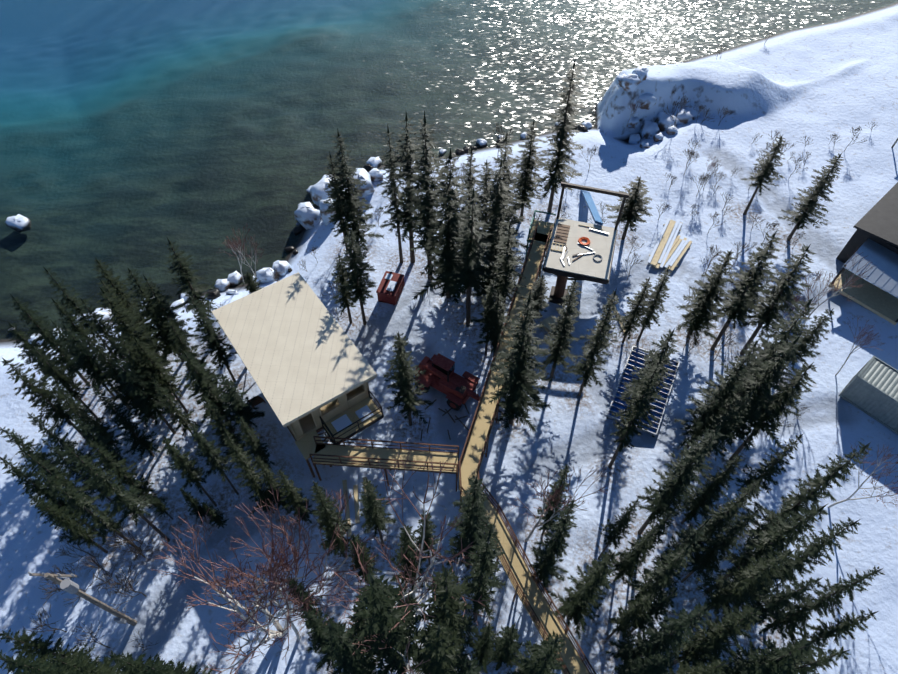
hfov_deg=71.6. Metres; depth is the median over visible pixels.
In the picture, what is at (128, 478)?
spruce tree
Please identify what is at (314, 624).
spruce tree
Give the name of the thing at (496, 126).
bare shrub
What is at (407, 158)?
spruce tree
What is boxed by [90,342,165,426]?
spruce tree
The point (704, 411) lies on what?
spruce tree
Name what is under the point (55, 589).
bare shrub
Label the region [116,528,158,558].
bare shrub
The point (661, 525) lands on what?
spruce tree
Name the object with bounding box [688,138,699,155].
bare shrub
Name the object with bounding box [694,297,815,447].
spruce tree
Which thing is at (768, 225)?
bare shrub
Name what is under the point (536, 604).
boardwalk
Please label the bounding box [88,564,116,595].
bare shrub
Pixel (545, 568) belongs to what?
spruce tree
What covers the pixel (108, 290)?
spruce tree
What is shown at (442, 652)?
spruce tree
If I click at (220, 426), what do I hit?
spruce tree
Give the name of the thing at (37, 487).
spruce tree
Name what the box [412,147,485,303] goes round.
spruce tree
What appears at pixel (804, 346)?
spruce tree
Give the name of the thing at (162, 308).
spruce tree
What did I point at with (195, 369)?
spruce tree
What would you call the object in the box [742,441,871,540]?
spruce tree
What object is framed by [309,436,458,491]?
cabin bridge walkway
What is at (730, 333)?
bare shrub
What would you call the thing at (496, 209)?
spruce tree
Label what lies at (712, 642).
spruce tree
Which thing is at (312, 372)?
cabin on stilts
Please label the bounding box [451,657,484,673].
spruce tree
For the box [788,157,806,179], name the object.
bare shrub
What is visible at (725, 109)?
bare shrub
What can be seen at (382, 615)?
spruce tree
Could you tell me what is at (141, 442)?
spruce tree
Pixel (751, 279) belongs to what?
spruce tree
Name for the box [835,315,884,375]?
bare birch tree
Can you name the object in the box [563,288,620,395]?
spruce tree
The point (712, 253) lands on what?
bare shrub
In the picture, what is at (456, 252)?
spruce tree
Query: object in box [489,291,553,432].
spruce tree
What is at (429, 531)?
spruce tree
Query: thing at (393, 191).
spruce tree
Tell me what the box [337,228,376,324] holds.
spruce tree
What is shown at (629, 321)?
spruce tree
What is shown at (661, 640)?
spruce tree
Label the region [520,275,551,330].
spruce tree
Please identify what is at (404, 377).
spruce tree
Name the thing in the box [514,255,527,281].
bare shrub
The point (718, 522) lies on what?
spruce tree
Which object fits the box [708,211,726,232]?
bare shrub
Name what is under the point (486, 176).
spruce tree
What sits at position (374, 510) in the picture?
spruce tree
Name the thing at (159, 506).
spruce tree
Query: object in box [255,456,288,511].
spruce tree
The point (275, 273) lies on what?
bare shrub
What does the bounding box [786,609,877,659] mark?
spruce tree
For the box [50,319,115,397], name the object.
spruce tree
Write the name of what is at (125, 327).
spruce tree
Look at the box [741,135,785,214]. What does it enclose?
spruce tree
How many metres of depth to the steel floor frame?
45.69 m
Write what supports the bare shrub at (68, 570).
on the terrain ground
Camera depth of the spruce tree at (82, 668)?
25.90 m
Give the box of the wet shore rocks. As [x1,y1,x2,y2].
[178,124,587,299]
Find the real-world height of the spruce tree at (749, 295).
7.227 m
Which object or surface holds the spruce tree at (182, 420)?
on the terrain ground
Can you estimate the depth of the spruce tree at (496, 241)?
46.28 m
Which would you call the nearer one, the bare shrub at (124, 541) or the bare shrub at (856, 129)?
the bare shrub at (124, 541)
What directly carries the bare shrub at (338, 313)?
on the terrain ground
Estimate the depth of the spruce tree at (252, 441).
37.65 m
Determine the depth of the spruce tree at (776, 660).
26.31 m
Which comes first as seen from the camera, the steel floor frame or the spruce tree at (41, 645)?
the spruce tree at (41, 645)
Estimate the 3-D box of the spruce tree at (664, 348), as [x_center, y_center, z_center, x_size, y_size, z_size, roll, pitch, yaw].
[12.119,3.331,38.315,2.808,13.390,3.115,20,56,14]
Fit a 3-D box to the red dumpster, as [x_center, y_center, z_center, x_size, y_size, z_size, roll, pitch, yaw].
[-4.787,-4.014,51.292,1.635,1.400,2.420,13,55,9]
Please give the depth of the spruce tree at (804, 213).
51.35 m
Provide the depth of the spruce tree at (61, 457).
35.19 m
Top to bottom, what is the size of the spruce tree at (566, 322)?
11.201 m
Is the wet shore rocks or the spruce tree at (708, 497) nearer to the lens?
the spruce tree at (708, 497)
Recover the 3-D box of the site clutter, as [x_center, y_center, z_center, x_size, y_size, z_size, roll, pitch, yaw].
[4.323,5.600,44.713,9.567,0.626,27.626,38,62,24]
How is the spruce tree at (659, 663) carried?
on the terrain ground
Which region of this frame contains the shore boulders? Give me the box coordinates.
[5,66,699,344]
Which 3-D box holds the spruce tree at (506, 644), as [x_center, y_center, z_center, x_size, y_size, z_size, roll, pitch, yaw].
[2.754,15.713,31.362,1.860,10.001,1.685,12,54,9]
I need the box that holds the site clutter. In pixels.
[342,305,625,536]
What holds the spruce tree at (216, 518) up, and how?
on the terrain ground
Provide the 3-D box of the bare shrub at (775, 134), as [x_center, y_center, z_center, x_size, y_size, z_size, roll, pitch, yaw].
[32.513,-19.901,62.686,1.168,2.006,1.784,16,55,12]
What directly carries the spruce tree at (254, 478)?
on the terrain ground
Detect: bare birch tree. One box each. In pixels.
[152,484,377,673]
[219,225,248,283]
[226,503,305,646]
[230,233,262,289]
[332,448,492,673]
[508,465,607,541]
[626,100,642,127]
[699,155,716,191]
[767,295,808,339]
[801,247,872,327]
[828,442,897,507]
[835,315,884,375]
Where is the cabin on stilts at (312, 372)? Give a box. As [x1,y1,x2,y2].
[212,272,383,477]
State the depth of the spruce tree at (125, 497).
33.05 m
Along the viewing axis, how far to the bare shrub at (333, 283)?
49.12 m
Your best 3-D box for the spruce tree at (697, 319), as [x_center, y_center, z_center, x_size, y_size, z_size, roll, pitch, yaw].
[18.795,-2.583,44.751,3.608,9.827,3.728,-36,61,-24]
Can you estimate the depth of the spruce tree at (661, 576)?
29.61 m
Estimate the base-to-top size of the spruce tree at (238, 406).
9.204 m
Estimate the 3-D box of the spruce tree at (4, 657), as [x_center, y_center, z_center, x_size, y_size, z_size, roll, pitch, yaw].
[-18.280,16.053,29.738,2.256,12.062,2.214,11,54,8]
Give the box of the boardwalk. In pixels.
[458,223,595,673]
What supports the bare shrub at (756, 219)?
on the terrain ground
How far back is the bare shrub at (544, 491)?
33.17 m
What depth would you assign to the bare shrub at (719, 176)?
58.66 m
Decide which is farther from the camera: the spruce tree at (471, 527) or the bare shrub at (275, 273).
the bare shrub at (275, 273)
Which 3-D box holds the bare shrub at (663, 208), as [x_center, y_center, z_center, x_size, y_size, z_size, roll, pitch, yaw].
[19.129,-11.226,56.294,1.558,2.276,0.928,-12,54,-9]
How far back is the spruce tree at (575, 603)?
31.52 m
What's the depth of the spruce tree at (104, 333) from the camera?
41.02 m
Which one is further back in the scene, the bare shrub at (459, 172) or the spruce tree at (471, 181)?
the bare shrub at (459, 172)
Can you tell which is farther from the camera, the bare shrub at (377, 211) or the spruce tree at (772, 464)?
the bare shrub at (377, 211)
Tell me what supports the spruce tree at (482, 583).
on the terrain ground
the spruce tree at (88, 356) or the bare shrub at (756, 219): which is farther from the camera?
the bare shrub at (756, 219)
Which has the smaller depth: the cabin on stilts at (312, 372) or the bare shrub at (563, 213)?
the cabin on stilts at (312, 372)
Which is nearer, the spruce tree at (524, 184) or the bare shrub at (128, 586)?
the bare shrub at (128, 586)
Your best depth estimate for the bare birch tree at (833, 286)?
43.69 m
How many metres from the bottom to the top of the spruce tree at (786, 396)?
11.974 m
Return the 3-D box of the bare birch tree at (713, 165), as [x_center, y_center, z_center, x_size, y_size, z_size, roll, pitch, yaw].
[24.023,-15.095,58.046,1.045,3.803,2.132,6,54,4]
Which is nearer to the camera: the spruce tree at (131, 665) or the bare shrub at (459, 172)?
the spruce tree at (131, 665)
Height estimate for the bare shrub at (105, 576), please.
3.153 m
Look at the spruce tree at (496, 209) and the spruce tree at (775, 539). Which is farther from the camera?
the spruce tree at (496, 209)
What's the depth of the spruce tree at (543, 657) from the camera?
25.99 m
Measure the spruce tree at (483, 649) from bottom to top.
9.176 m
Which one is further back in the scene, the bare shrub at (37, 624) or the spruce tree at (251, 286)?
the spruce tree at (251, 286)
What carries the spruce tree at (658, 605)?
on the terrain ground
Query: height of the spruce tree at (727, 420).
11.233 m
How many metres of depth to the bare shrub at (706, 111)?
64.55 m
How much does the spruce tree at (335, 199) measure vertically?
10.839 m
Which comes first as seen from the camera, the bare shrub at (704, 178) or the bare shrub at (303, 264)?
the bare shrub at (303, 264)
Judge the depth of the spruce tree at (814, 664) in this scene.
25.17 m
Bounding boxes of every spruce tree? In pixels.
[0,427,89,500]
[0,455,102,537]
[0,628,96,664]
[0,647,92,673]
[1,358,86,439]
[5,649,145,673]
[7,321,78,401]
[9,293,90,386]
[18,446,103,514]
[27,412,109,482]
[27,493,107,553]
[30,346,100,421]
[31,468,141,551]
[41,438,122,510]
[42,266,117,359]
[49,653,133,673]
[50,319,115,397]
[51,299,104,365]
[51,380,124,447]
[51,387,125,462]
[60,322,130,409]
[63,444,169,541]
[71,414,127,472]
[80,298,128,365]
[85,439,166,509]
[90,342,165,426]
[91,384,160,459]
[93,258,159,355]
[95,286,180,399]
[99,278,165,352]
[107,650,201,673]
[111,358,175,433]
[114,333,174,419]
[125,268,189,361]
[132,336,187,413]
[140,275,198,351]
[143,657,213,673]
[151,379,200,441]
[151,496,172,519]
[161,436,216,506]
[164,238,217,337]
[164,318,227,397]
[179,351,234,432]
[182,491,209,523]
[187,294,237,381]
[189,423,238,494]
[202,394,251,470]
[202,502,227,528]
[216,374,264,443]
[222,429,281,516]
[236,415,274,478]
[243,272,263,293]
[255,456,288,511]
[277,469,317,524]
[287,577,322,616]
[301,609,338,671]
[309,481,353,557]
[320,616,380,673]
[323,151,355,249]
[326,128,384,250]
[330,253,355,322]
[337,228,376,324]
[346,604,381,667]
[348,534,381,582]
[352,567,426,673]
[358,478,397,546]
[375,123,405,262]
[383,113,423,262]
[384,331,432,425]
[388,525,428,591]
[392,584,418,616]
[400,110,448,278]
[406,620,468,673]
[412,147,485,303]
[413,564,483,656]
[415,509,441,564]
[439,188,499,326]
[444,474,499,567]
[450,219,488,308]
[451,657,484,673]
[456,146,487,254]
[462,524,507,621]
[469,622,496,673]
[471,224,505,298]
[471,278,500,355]
[475,160,494,248]
[477,291,512,355]
[479,132,528,250]
[480,158,512,260]
[482,223,526,322]
[488,623,522,671]
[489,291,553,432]
[507,631,565,673]
[511,121,546,215]
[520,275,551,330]
[528,499,577,591]
[533,57,586,212]
[533,278,581,377]
[535,463,570,535]
[546,549,619,639]
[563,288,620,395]
[598,499,639,558]
[605,176,652,239]
[605,601,711,673]
[606,592,655,639]
[608,352,665,467]
[611,527,657,584]
[615,277,652,342]
[618,328,678,439]
[618,648,676,673]
[624,543,691,615]
[624,585,677,638]
[635,265,670,341]
[635,508,674,560]
[636,424,725,534]
[651,518,709,579]
[668,658,727,673]
[672,603,761,671]
[673,338,761,458]
[674,477,764,564]
[676,250,736,344]
[681,453,742,524]
[681,506,761,589]
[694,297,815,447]
[694,392,752,456]
[695,549,795,619]
[699,334,802,451]
[700,634,815,673]
[705,504,826,593]
[709,229,780,350]
[718,275,762,330]
[719,517,860,622]
[729,361,816,460]
[734,433,803,502]
[735,645,850,673]
[740,244,815,354]
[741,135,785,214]
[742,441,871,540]
[742,577,822,625]
[758,566,884,645]
[775,308,833,376]
[776,153,844,240]
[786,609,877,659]
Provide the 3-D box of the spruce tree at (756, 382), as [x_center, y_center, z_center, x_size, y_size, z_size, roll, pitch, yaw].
[17.921,3.778,37.515,3.727,14.139,4.355,29,59,20]
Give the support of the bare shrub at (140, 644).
on the terrain ground
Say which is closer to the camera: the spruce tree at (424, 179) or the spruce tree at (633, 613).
the spruce tree at (633, 613)
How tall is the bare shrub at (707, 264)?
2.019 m
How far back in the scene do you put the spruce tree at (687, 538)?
30.89 m
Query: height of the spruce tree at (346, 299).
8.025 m
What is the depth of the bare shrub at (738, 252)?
50.65 m
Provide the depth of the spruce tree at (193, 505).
38.53 m
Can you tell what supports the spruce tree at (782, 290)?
on the terrain ground
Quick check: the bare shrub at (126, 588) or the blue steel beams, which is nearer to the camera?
the bare shrub at (126, 588)
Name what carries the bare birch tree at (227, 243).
on the terrain ground
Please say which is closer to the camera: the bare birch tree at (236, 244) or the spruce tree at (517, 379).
the spruce tree at (517, 379)
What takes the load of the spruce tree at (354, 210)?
on the terrain ground
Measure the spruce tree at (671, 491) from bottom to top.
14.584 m
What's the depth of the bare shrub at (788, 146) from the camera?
60.50 m
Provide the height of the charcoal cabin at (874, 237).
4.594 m
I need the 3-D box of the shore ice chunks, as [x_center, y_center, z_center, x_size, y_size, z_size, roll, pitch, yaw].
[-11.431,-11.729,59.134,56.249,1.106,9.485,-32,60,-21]
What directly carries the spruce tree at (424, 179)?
on the terrain ground
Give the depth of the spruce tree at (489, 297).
43.01 m
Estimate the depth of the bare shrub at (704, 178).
57.14 m
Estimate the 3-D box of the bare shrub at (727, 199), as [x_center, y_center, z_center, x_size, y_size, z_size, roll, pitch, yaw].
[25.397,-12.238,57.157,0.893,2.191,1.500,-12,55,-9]
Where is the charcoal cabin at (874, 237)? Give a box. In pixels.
[829,182,897,324]
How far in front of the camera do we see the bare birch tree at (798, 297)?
44.50 m
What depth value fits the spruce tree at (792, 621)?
30.91 m
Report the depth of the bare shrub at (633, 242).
52.63 m
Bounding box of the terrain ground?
[0,0,897,673]
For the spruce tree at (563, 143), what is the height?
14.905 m
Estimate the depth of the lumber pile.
54.60 m
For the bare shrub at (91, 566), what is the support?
on the terrain ground
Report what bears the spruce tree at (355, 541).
on the terrain ground
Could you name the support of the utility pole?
on the terrain ground
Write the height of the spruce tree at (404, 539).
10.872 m
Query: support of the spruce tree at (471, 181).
on the terrain ground
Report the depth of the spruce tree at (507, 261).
44.33 m
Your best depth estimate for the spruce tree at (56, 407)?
38.33 m
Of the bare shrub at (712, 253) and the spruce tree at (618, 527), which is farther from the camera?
the bare shrub at (712, 253)
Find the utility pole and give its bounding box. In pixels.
[28,572,136,625]
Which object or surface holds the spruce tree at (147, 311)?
on the terrain ground
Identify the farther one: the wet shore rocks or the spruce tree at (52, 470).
the wet shore rocks
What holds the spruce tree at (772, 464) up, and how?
on the terrain ground
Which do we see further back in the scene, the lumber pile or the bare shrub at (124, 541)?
the lumber pile
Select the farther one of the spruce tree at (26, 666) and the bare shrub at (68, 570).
the bare shrub at (68, 570)
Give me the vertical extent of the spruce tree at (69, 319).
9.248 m
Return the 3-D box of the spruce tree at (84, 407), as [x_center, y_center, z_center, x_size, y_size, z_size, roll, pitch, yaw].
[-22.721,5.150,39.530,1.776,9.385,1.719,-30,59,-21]
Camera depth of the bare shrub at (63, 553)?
36.47 m
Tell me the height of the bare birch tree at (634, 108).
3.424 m
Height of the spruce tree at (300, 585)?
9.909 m
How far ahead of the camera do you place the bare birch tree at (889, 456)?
36.34 m
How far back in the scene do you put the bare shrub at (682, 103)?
62.72 m
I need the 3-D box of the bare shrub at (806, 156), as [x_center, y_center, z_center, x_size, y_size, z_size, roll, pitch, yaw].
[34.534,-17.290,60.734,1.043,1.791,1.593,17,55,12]
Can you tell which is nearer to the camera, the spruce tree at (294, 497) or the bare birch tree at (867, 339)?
the spruce tree at (294, 497)
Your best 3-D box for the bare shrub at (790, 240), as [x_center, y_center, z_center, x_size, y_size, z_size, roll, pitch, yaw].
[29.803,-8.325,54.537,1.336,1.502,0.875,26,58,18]
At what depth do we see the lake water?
74.70 m
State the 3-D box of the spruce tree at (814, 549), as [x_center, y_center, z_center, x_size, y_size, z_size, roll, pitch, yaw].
[17.164,11.867,31.595,3.229,14.212,3.035,-3,54,-2]
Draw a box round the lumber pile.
[648,218,691,270]
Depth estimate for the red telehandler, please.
44.96 m
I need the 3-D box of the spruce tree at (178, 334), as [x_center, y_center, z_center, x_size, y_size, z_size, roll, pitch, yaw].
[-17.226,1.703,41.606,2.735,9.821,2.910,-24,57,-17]
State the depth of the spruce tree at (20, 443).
34.70 m
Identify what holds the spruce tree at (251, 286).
on the terrain ground
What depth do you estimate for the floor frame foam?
45.73 m
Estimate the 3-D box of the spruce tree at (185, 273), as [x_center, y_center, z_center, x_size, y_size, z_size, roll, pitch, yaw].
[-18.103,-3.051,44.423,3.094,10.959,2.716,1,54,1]
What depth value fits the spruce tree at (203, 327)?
41.63 m
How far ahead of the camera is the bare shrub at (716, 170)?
59.61 m
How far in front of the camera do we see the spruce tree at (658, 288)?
44.27 m
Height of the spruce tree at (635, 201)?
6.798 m
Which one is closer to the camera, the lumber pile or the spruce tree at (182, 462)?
the spruce tree at (182, 462)
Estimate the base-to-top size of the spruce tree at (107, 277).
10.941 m
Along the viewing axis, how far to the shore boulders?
58.97 m
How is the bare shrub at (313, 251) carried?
on the terrain ground
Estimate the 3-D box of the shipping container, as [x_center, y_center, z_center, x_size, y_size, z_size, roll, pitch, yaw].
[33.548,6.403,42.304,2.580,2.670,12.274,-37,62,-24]
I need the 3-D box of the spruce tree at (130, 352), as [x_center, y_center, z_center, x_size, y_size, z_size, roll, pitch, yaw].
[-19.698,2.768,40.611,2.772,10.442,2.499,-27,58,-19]
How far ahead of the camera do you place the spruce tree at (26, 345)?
40.02 m
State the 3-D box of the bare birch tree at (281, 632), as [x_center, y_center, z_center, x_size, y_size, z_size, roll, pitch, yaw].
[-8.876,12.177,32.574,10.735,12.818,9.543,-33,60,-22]
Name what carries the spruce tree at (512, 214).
on the terrain ground
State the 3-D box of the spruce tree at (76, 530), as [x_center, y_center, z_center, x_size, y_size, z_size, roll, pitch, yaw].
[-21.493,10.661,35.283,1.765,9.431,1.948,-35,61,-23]
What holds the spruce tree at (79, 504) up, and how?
on the terrain ground
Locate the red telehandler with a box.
[415,353,502,420]
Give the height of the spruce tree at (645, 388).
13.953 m
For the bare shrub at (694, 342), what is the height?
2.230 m
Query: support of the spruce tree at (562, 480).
on the terrain ground
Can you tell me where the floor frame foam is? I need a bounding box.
[609,349,675,432]
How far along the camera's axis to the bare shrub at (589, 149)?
59.35 m
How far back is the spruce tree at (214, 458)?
36.46 m
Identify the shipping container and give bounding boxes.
[839,356,897,433]
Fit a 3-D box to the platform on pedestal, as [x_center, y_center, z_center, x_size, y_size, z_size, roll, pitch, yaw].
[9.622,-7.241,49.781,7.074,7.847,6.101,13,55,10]
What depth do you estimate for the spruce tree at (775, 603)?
30.21 m
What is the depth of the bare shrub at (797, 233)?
53.64 m
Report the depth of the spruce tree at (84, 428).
36.62 m
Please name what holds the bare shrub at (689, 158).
on the terrain ground
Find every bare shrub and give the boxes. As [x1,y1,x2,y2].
[20,604,66,643]
[39,564,103,606]
[55,531,93,570]
[62,563,78,579]
[72,620,110,654]
[80,553,112,572]
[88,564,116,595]
[98,562,134,595]
[102,517,156,557]
[107,568,145,615]
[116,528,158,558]
[118,578,137,598]
[129,628,157,651]
[270,266,281,281]
[297,259,306,270]
[305,246,317,262]
[322,280,340,304]
[332,308,347,320]
[371,208,383,225]
[453,163,466,186]
[488,123,514,158]
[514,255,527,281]
[561,204,569,219]
[579,145,599,170]
[621,253,643,280]
[626,235,643,256]
[657,201,670,219]
[664,95,691,125]
[683,149,698,173]
[683,331,696,349]
[686,335,704,353]
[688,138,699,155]
[693,174,710,196]
[700,256,716,273]
[702,109,714,121]
[704,245,722,275]
[705,330,739,361]
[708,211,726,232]
[710,162,721,177]
[713,171,727,185]
[717,107,731,125]
[720,191,733,208]
[728,241,751,271]
[749,214,765,229]
[756,142,771,166]
[757,221,779,241]
[769,130,780,141]
[780,140,795,155]
[784,235,797,244]
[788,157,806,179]
[789,231,806,248]
[798,152,811,164]
[844,127,866,150]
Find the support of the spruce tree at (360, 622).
on the terrain ground
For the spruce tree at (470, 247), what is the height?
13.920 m
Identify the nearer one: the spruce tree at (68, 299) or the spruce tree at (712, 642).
the spruce tree at (712, 642)
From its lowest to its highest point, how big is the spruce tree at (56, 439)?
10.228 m
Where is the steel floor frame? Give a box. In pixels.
[606,345,678,436]
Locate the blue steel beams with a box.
[581,190,602,225]
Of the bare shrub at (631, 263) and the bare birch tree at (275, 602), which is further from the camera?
the bare shrub at (631, 263)
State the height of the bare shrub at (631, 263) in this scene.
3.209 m
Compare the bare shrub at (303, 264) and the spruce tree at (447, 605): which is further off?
the bare shrub at (303, 264)
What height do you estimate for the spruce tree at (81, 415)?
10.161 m
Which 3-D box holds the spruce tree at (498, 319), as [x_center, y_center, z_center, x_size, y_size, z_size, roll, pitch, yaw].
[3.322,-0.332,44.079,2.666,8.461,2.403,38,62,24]
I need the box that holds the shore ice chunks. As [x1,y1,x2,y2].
[8,122,559,335]
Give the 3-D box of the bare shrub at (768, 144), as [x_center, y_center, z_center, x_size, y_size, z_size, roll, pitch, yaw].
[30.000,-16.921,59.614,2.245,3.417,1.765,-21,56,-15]
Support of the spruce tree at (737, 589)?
on the terrain ground
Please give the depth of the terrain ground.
57.70 m
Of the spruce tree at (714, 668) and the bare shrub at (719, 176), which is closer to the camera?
the spruce tree at (714, 668)
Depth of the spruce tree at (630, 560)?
33.87 m
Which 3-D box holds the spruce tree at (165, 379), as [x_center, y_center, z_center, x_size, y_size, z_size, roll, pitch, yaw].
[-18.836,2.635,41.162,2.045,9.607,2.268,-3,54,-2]
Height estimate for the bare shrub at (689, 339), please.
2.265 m
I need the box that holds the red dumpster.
[376,271,403,305]
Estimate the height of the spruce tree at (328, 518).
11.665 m
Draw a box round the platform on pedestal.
[524,182,628,305]
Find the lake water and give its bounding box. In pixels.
[0,0,893,327]
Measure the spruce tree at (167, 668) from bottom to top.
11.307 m
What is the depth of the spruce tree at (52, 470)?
33.87 m
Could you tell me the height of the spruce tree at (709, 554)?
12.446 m
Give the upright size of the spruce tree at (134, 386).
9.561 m
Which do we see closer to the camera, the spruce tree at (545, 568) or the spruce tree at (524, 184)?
the spruce tree at (545, 568)
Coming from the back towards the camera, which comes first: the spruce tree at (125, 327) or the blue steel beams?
the blue steel beams
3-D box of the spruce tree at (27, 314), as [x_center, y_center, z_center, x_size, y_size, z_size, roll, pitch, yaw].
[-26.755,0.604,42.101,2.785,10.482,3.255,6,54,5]
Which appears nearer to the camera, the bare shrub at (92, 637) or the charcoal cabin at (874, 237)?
the bare shrub at (92, 637)
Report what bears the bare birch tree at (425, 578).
on the terrain ground
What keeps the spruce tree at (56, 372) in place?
on the terrain ground
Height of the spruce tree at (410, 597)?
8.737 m
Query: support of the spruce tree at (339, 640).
on the terrain ground

